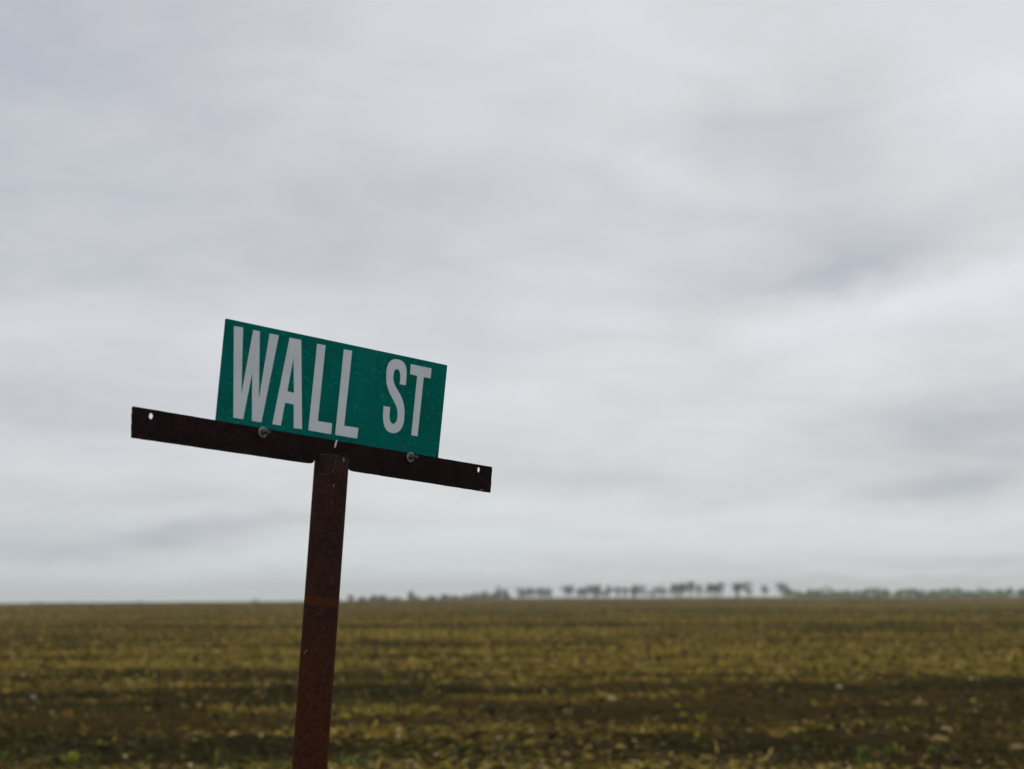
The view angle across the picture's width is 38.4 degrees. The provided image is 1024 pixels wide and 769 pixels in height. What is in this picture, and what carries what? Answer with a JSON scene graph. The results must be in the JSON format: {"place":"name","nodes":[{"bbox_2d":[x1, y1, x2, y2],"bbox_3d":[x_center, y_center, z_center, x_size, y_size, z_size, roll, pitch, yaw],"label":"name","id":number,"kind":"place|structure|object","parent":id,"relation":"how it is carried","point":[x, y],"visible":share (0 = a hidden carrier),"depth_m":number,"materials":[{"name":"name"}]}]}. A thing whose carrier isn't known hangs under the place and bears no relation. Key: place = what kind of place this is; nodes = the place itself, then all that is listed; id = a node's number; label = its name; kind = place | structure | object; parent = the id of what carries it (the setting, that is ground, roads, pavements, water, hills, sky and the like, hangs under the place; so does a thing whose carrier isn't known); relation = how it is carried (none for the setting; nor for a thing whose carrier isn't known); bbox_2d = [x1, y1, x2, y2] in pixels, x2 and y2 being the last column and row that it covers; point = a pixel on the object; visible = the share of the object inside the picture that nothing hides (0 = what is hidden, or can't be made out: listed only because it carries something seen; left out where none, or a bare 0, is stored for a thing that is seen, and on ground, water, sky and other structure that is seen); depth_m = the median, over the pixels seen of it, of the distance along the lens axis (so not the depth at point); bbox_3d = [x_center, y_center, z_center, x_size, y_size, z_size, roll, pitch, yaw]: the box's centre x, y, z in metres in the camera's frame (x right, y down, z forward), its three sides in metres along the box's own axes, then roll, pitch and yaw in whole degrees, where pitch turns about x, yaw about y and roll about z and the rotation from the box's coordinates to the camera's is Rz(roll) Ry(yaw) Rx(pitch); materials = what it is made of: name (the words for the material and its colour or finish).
{"place":"outdoors","nodes":[
{"label":"outdoors","id":0,"kind":"place"},
{"bbox_2d":[0,596,1023,768],"bbox_3d":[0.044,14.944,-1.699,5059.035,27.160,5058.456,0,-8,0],"label":"ground","id":1,"kind":"structure","parent":0,"point":[243,744],"depth_m":25.51,"materials":[{"name":"soil"}]},
{"bbox_2d":[1,751,14,759],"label":"weed","id":2,"kind":"object","parent":1,"relation":"on","point":[4,756],"visible":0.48,"depth_m":14.26,"materials":[{"name":"green plant"}]},
{"bbox_2d":[33,753,51,760],"bbox_3d":[-4.479,3.595,14.062,0.299,0.128,0.254,0,-8,0],"label":"weed","id":3,"kind":"object","parent":1,"relation":"on","point":[41,758],"visible":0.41,"depth_m":14.04,"materials":[{"name":"green plant"}]},
{"bbox_2d":[60,711,73,715],"bbox_3d":[-5.982,4.440,19.830,0.199,0.091,0.168,-7,-11,40],"label":"clod","id":4,"kind":"object","parent":1,"relation":"on","point":[71,713],"visible":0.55,"depth_m":19.79,"materials":[{"name":"brown soil"}]},
{"bbox_2d":[59,752,82,762],"bbox_3d":[-4.255,3.616,14.233,0.299,0.124,0.251,0,-8,0],"label":"weed","id":5,"kind":"object","parent":1,"relation":"on","point":[73,758],"visible":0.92,"depth_m":14.21,"materials":[{"name":"green plant"}]},
{"bbox_2d":[131,319,491,768],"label":"street sign","id":6,"kind":"object","parent":1,"relation":"on","point":[334,411],"visible":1,"depth_m":2.53,"materials":[{"name":"metal"}]},
{"bbox_2d":[363,709,374,714],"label":"weed","id":7,"kind":"object","parent":1,"relation":"on","point":[367,712],"visible":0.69,"depth_m":19.38,"materials":[{"name":"green plant"}]},
{"bbox_2d":[367,595,377,599],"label":"bush","id":8,"kind":"object","parent":1,"relation":"on","point":[373,597],"visible":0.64,"depth_m":474.35,"materials":[{"name":"grey plant"}]},
{"bbox_2d":[378,595,388,599],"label":"bush","id":9,"kind":"object","parent":1,"relation":"on","point":[381,597],"visible":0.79,"depth_m":474.35,"materials":[{"name":"grey plant"}]},
{"bbox_2d":[399,759,418,764],"bbox_3d":[-0.967,3.579,13.916,0.169,0.071,0.208,5,-10,-34],"label":"clod","id":10,"kind":"object","parent":1,"relation":"on","point":[408,761],"visible":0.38,"depth_m":13.88,"materials":[{"name":"brown soil"}]},
{"bbox_2d":[408,591,414,598],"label":"bush","id":11,"kind":"object","parent":1,"relation":"on","point":[411,593],"visible":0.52,"depth_m":593.61,"materials":[{"name":"grey plant"}]},
{"bbox_2d":[440,594,450,597],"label":"bush","id":12,"kind":"object","parent":1,"relation":"on","point":[444,596],"visible":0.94,"depth_m":592.80,"materials":[{"name":"grey plant"}]},
{"bbox_2d":[468,592,477,597],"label":"grey tree","id":13,"kind":"object","parent":1,"relation":"on","point":[472,596],"visible":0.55,"depth_m":648.98,"materials":[{"name":"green plant"}]},
{"bbox_2d":[482,591,491,597],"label":"grey tree","id":14,"kind":"object","parent":1,"relation":"on","point":[485,595],"visible":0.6,"depth_m":648.37,"materials":[{"name":"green plant"}]},
{"bbox_2d":[491,586,501,597],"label":"grey tree","id":15,"kind":"object","parent":1,"relation":"on","point":[496,594],"visible":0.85,"depth_m":651.14,"materials":[{"name":"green plant"}]},
{"bbox_2d":[501,588,511,597],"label":"grey tree","id":16,"kind":"object","parent":1,"relation":"on","point":[505,594],"visible":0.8,"depth_m":653.80,"materials":[{"name":"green plant"}]},
{"bbox_2d":[0,599,1023,753],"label":"stubble","id":17,"kind":"object","parent":1,"relation":"on","point":[552,736],"visible":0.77,"depth_m":49.09,"materials":[{"name":"yellow plant"}]},
{"bbox_2d":[0,632,1023,768],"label":"soil clods","id":18,"kind":"object","parent":1,"relation":"on","point":[428,761],"visible":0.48,"depth_m":18.02,"materials":[{"name":"brown soil"}]},
{"bbox_2d":[0,616,1023,768],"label":"crop residue","id":19,"kind":"object","parent":1,"relation":"on","point":[485,764],"visible":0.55,"depth_m":30.69,"materials":[{"name":"plant"}]},
{"bbox_2d":[0,624,1023,768],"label":"green sprouts","id":20,"kind":"object","parent":1,"relation":"on","point":[373,763],"visible":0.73,"depth_m":15.25,"materials":[{"name":"green plant"}]},
{"bbox_2d":[12,748,1023,768],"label":"gravel","id":21,"kind":"structure","parent":1,"relation":"on","point":[978,761],"depth_m":13.79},
{"bbox_2d":[516,587,528,597],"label":"windbreak tree","id":22,"kind":"object","parent":1,"relation":"on","point":[522,592],"visible":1,"depth_m":651.09,"materials":[{"name":"grey plant"}]},
{"bbox_2d":[527,588,534,597],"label":"windbreak tree","id":23,"kind":"object","parent":1,"relation":"on","point":[530,591],"visible":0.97,"depth_m":655.43,"materials":[{"name":"grey plant"}]},
{"bbox_2d":[534,587,547,597],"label":"windbreak tree","id":24,"kind":"object","parent":1,"relation":"on","point":[539,591],"visible":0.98,"depth_m":649.93,"materials":[{"name":"grey plant"}]},
{"bbox_2d":[544,588,553,597],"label":"windbreak tree","id":25,"kind":"object","parent":1,"relation":"on","point":[548,592],"visible":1,"depth_m":651.61,"materials":[{"name":"grey plant"}]},
{"bbox_2d":[560,585,573,597],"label":"windbreak tree","id":26,"kind":"object","parent":1,"relation":"on","point":[567,589],"visible":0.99,"depth_m":637.25,"materials":[{"name":"grey plant"}]},
{"bbox_2d":[574,587,588,597],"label":"windbreak tree","id":27,"kind":"object","parent":1,"relation":"on","point":[581,591],"visible":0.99,"depth_m":641.85,"materials":[{"name":"grey plant"}]},
{"bbox_2d":[584,585,598,597],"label":"windbreak tree","id":28,"kind":"object","parent":1,"relation":"on","point":[592,590],"visible":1,"depth_m":642.99,"materials":[{"name":"grey plant"}]},
{"bbox_2d":[593,585,605,597],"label":"windbreak tree","id":29,"kind":"object","parent":1,"relation":"on","point":[598,588],"visible":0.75,"depth_m":658.47,"materials":[{"name":"grey plant"}]},
{"bbox_2d":[603,585,613,597],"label":"windbreak tree","id":30,"kind":"object","parent":1,"relation":"on","point":[608,590],"visible":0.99,"depth_m":649.98,"materials":[{"name":"grey plant"}]},
{"bbox_2d":[607,696,616,699],"bbox_3d":[1.503,4.723,22.134,0.150,0.074,0.124,7,-11,-43],"label":"stone","id":31,"kind":"object","parent":1,"relation":"on","point":[611,698],"visible":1,"depth_m":22.10,"materials":[{"name":"beige stone"}]},
{"bbox_2d":[614,586,620,597],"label":"windbreak tree","id":32,"kind":"object","parent":1,"relation":"on","point":[617,591],"visible":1,"depth_m":649.20,"materials":[{"name":"grey plant"}]},
{"bbox_2d":[620,587,627,597],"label":"windbreak tree","id":33,"kind":"object","parent":1,"relation":"on","point":[625,591],"visible":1,"depth_m":637.45,"materials":[{"name":"grey plant"}]},
{"bbox_2d":[628,587,638,597],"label":"windbreak tree","id":34,"kind":"object","parent":1,"relation":"on","point":[631,593],"visible":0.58,"depth_m":654.34,"materials":[{"name":"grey plant"}]},
{"bbox_2d":[631,585,648,596],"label":"windbreak tree","id":35,"kind":"object","parent":1,"relation":"on","point":[640,589],"visible":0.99,"depth_m":645.32,"materials":[{"name":"grey plant"}]},
{"bbox_2d":[637,759,656,765],"bbox_3d":[1.238,3.500,13.604,0.237,0.090,0.243,0,-8,0],"label":"weed","id":36,"kind":"object","parent":1,"relation":"on","point":[645,762],"visible":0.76,"depth_m":13.59,"materials":[{"name":"green plant"}]},
{"bbox_2d":[649,588,656,596],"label":"windbreak tree","id":37,"kind":"object","parent":1,"relation":"on","point":[653,594],"visible":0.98,"depth_m":653.20,"materials":[{"name":"grey plant"}]},
{"bbox_2d":[656,586,666,596],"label":"windbreak tree","id":38,"kind":"object","parent":1,"relation":"on","point":[663,590],"visible":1,"depth_m":650.77,"materials":[{"name":"grey plant"}]},
{"bbox_2d":[668,583,678,596],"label":"windbreak tree","id":39,"kind":"object","parent":1,"relation":"on","point":[673,588],"visible":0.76,"depth_m":653.45,"materials":[{"name":"grey plant"}]},
{"bbox_2d":[675,583,687,596],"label":"windbreak tree","id":40,"kind":"object","parent":1,"relation":"on","point":[683,588],"visible":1,"depth_m":640.11,"materials":[{"name":"grey plant"}]},
{"bbox_2d":[686,581,695,596],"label":"windbreak tree","id":41,"kind":"object","parent":1,"relation":"on","point":[689,585],"visible":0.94,"depth_m":654.98,"materials":[{"name":"grey plant"}]},
{"bbox_2d":[694,585,702,596],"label":"windbreak tree","id":42,"kind":"object","parent":1,"relation":"on","point":[698,587],"visible":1,"depth_m":649.88,"materials":[{"name":"grey plant"}]},
{"bbox_2d":[694,713,705,722],"bbox_3d":[2.329,4.101,18.107,0.169,0.122,0.171,0,-8,0],"label":"weed","id":43,"kind":"object","parent":1,"relation":"on","point":[700,717],"visible":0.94,"depth_m":18.09,"materials":[{"name":"green plant"}]},
{"bbox_2d":[703,584,717,596],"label":"windbreak tree","id":44,"kind":"object","parent":1,"relation":"on","point":[711,586],"visible":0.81,"depth_m":649.51,"materials":[{"name":"grey plant"}]},
{"bbox_2d":[712,582,724,596],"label":"windbreak tree","id":45,"kind":"object","parent":1,"relation":"on","point":[718,589],"visible":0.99,"depth_m":641.35,"materials":[{"name":"grey plant"}]},
{"bbox_2d":[732,583,742,596],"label":"windbreak tree","id":46,"kind":"object","parent":1,"relation":"on","point":[736,585],"visible":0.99,"depth_m":640.58,"materials":[{"name":"grey plant"}]},
{"bbox_2d":[737,582,752,596],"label":"windbreak tree","id":47,"kind":"object","parent":1,"relation":"on","point":[747,589],"visible":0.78,"depth_m":650.64,"materials":[{"name":"grey plant"}]},
{"bbox_2d":[762,585,768,596],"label":"windbreak tree","id":48,"kind":"object","parent":1,"relation":"on","point":[765,590],"visible":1,"depth_m":652.50,"materials":[{"name":"grey plant"}]},
{"bbox_2d":[766,731,784,737],"bbox_3d":[2.950,3.922,16.472,0.169,0.082,0.198,2,-8,-13],"label":"clod","id":49,"kind":"object","parent":1,"relation":"on","point":[772,734],"visible":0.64,"depth_m":16.42,"materials":[{"name":"brown soil"}]},
{"bbox_2d":[776,582,788,596],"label":"windbreak tree","id":50,"kind":"object","parent":1,"relation":"on","point":[782,587],"visible":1,"depth_m":636.43,"materials":[{"name":"grey plant"}]},
{"bbox_2d":[782,588,797,595],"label":"hedge tree","id":51,"kind":"object","parent":1,"relation":"on","point":[789,592],"visible":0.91,"depth_m":642.49,"materials":[{"name":"green plant"}]},
{"bbox_2d":[792,746,801,756],"bbox_3d":[2.811,3.624,14.532,0.122,0.126,0.106,0,-8,0],"label":"weed","id":52,"kind":"object","parent":1,"relation":"on","point":[796,751],"visible":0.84,"depth_m":14.52,"materials":[{"name":"green plant"}]},
{"bbox_2d":[794,590,803,596],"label":"hedge tree","id":53,"kind":"object","parent":1,"relation":"on","point":[799,594],"visible":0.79,"depth_m":643.77,"materials":[{"name":"green plant"}]},
{"bbox_2d":[801,588,813,596],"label":"hedge tree","id":54,"kind":"object","parent":1,"relation":"on","point":[808,593],"visible":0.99,"depth_m":631.27,"materials":[{"name":"green plant"}]},
{"bbox_2d":[811,590,821,596],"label":"hedge tree","id":55,"kind":"object","parent":1,"relation":"on","point":[816,594],"visible":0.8,"depth_m":638.29,"materials":[{"name":"green plant"}]},
{"bbox_2d":[815,586,834,596],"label":"hedge tree","id":56,"kind":"object","parent":1,"relation":"on","point":[825,594],"visible":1,"depth_m":627.35,"materials":[{"name":"green plant"}]},
{"bbox_2d":[828,589,842,596],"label":"hedge tree","id":57,"kind":"object","parent":1,"relation":"on","point":[837,594],"visible":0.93,"depth_m":630.06,"materials":[{"name":"green plant"}]},
{"bbox_2d":[840,589,851,596],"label":"hedge tree","id":58,"kind":"object","parent":1,"relation":"on","point":[846,593],"visible":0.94,"depth_m":631.90,"materials":[{"name":"green plant"}]},
{"bbox_2d":[851,590,861,596],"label":"hedge tree","id":59,"kind":"object","parent":1,"relation":"on","point":[855,593],"visible":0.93,"depth_m":636.21,"materials":[{"name":"green plant"}]},
{"bbox_2d":[856,746,870,762],"bbox_3d":[3.301,3.475,13.822,0.169,0.215,0.266,-1,-8,5],"label":"weed","id":60,"kind":"object","parent":1,"relation":"on","point":[863,756],"visible":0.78,"depth_m":13.78,"materials":[{"name":"green plant"}]},
{"bbox_2d":[858,589,870,596],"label":"hedge tree","id":61,"kind":"object","parent":1,"relation":"on","point":[865,593],"visible":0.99,"depth_m":627.85,"materials":[{"name":"green plant"}]},
{"bbox_2d":[867,587,884,596],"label":"hedge tree","id":62,"kind":"object","parent":1,"relation":"on","point":[875,593],"visible":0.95,"depth_m":640.83,"materials":[{"name":"green plant"}]},
{"bbox_2d":[878,589,892,596],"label":"hedge tree","id":63,"kind":"object","parent":1,"relation":"on","point":[886,591],"visible":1,"depth_m":638.70,"materials":[{"name":"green plant"}]},
{"bbox_2d":[879,744,892,759],"bbox_3d":[3.586,3.534,14.142,0.160,0.178,0.169,0,-8,0],"label":"weed","id":64,"kind":"object","parent":1,"relation":"on","point":[887,754],"visible":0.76,"depth_m":14.11,"materials":[{"name":"green plant"}]},
{"bbox_2d":[894,589,906,596],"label":"hedge tree","id":65,"kind":"object","parent":1,"relation":"on","point":[900,593],"visible":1,"depth_m":629.50,"materials":[{"name":"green plant"}]},
{"bbox_2d":[903,588,917,596],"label":"hedge tree","id":66,"kind":"object","parent":1,"relation":"on","point":[909,594],"visible":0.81,"depth_m":639.48,"materials":[{"name":"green plant"}]},
{"bbox_2d":[912,589,925,596],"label":"hedge tree","id":67,"kind":"object","parent":1,"relation":"on","point":[919,593],"visible":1,"depth_m":627.84,"materials":[{"name":"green plant"}]},
{"bbox_2d":[911,700,926,704],"bbox_3d":[5.802,4.541,20.973,0.196,0.092,0.232,1,-8,-7],"label":"clod","id":68,"kind":"object","parent":1,"relation":"on","point":[917,702],"visible":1,"depth_m":20.89,"materials":[{"name":"brown soil"}]},
{"bbox_2d":[925,590,936,596],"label":"hedge tree","id":69,"kind":"object","parent":1,"relation":"on","point":[931,593],"visible":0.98,"depth_m":633.95,"materials":[{"name":"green plant"}]},
{"bbox_2d":[925,745,943,755],"bbox_3d":[4.115,3.570,14.333,0.150,0.112,0.200,6,-10,-37],"label":"weed","id":70,"kind":"object","parent":1,"relation":"on","point":[931,750],"visible":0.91,"depth_m":14.33,"materials":[{"name":"green plant"}]},
{"bbox_2d":[930,735,948,742],"bbox_3d":[4.639,3.836,15.930,0.204,0.076,0.242,-5,-9,28],"label":"clod","id":71,"kind":"object","parent":1,"relation":"on","point":[937,739],"visible":1,"depth_m":15.84,"materials":[{"name":"brown soil"}]},
{"bbox_2d":[935,589,948,595],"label":"hedge tree","id":72,"kind":"object","parent":1,"relation":"on","point":[938,593],"visible":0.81,"depth_m":639.31,"materials":[{"name":"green plant"}]},
{"bbox_2d":[941,727,952,731],"bbox_3d":[4.991,3.970,16.938,0.110,0.063,0.142,7,-11,-42],"label":"stone","id":73,"kind":"object","parent":1,"relation":"on","point":[949,729],"visible":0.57,"depth_m":16.91,"materials":[{"name":"beige stone"}]},
{"bbox_2d":[941,588,958,595],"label":"hedge tree","id":74,"kind":"object","parent":1,"relation":"on","point":[947,591],"visible":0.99,"depth_m":626.88,"materials":[{"name":"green plant"}]},
{"bbox_2d":[955,588,965,595],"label":"hedge tree","id":75,"kind":"object","parent":1,"relation":"on","point":[960,592],"visible":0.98,"depth_m":628.39,"materials":[{"name":"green plant"}]},
{"bbox_2d":[963,591,977,595],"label":"hedge tree","id":76,"kind":"object","parent":1,"relation":"on","point":[969,593],"visible":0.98,"depth_m":622.13,"materials":[{"name":"grey plant"}]},
{"bbox_2d":[976,588,987,595],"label":"hedge tree","id":77,"kind":"object","parent":1,"relation":"on","point":[981,593],"visible":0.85,"depth_m":626.93,"materials":[{"name":"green plant"}]},
{"bbox_2d":[984,590,994,595],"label":"hedge tree","id":78,"kind":"object","parent":1,"relation":"on","point":[988,593],"visible":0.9,"depth_m":631.00,"materials":[{"name":"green plant"}]},
{"bbox_2d":[991,589,1006,595],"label":"hedge tree","id":79,"kind":"object","parent":1,"relation":"on","point":[999,592],"visible":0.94,"depth_m":640.86,"materials":[{"name":"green plant"}]},
{"bbox_2d":[1002,587,1016,595],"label":"hedge tree","id":80,"kind":"object","parent":1,"relation":"on","point":[1009,591],"visible":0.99,"depth_m":641.08,"materials":[{"name":"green plant"}]},
{"bbox_2d":[1008,744,1023,750],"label":"clod","id":81,"kind":"object","parent":1,"relation":"on","point":[1013,746],"visible":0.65,"depth_m":15.10,"materials":[{"name":"brown soil"}]},
{"bbox_2d":[1015,589,1023,595],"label":"hedge tree","id":82,"kind":"object","parent":1,"relation":"on","point":[1020,592],"visible":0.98,"depth_m":644.26,"materials":[{"name":"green plant"}]},
{"bbox_2d":[0,0,1023,602],"label":"sky","id":83,"kind":"structure","parent":0,"point":[728,292],"materials":[{"name":"grey"}]}
]}

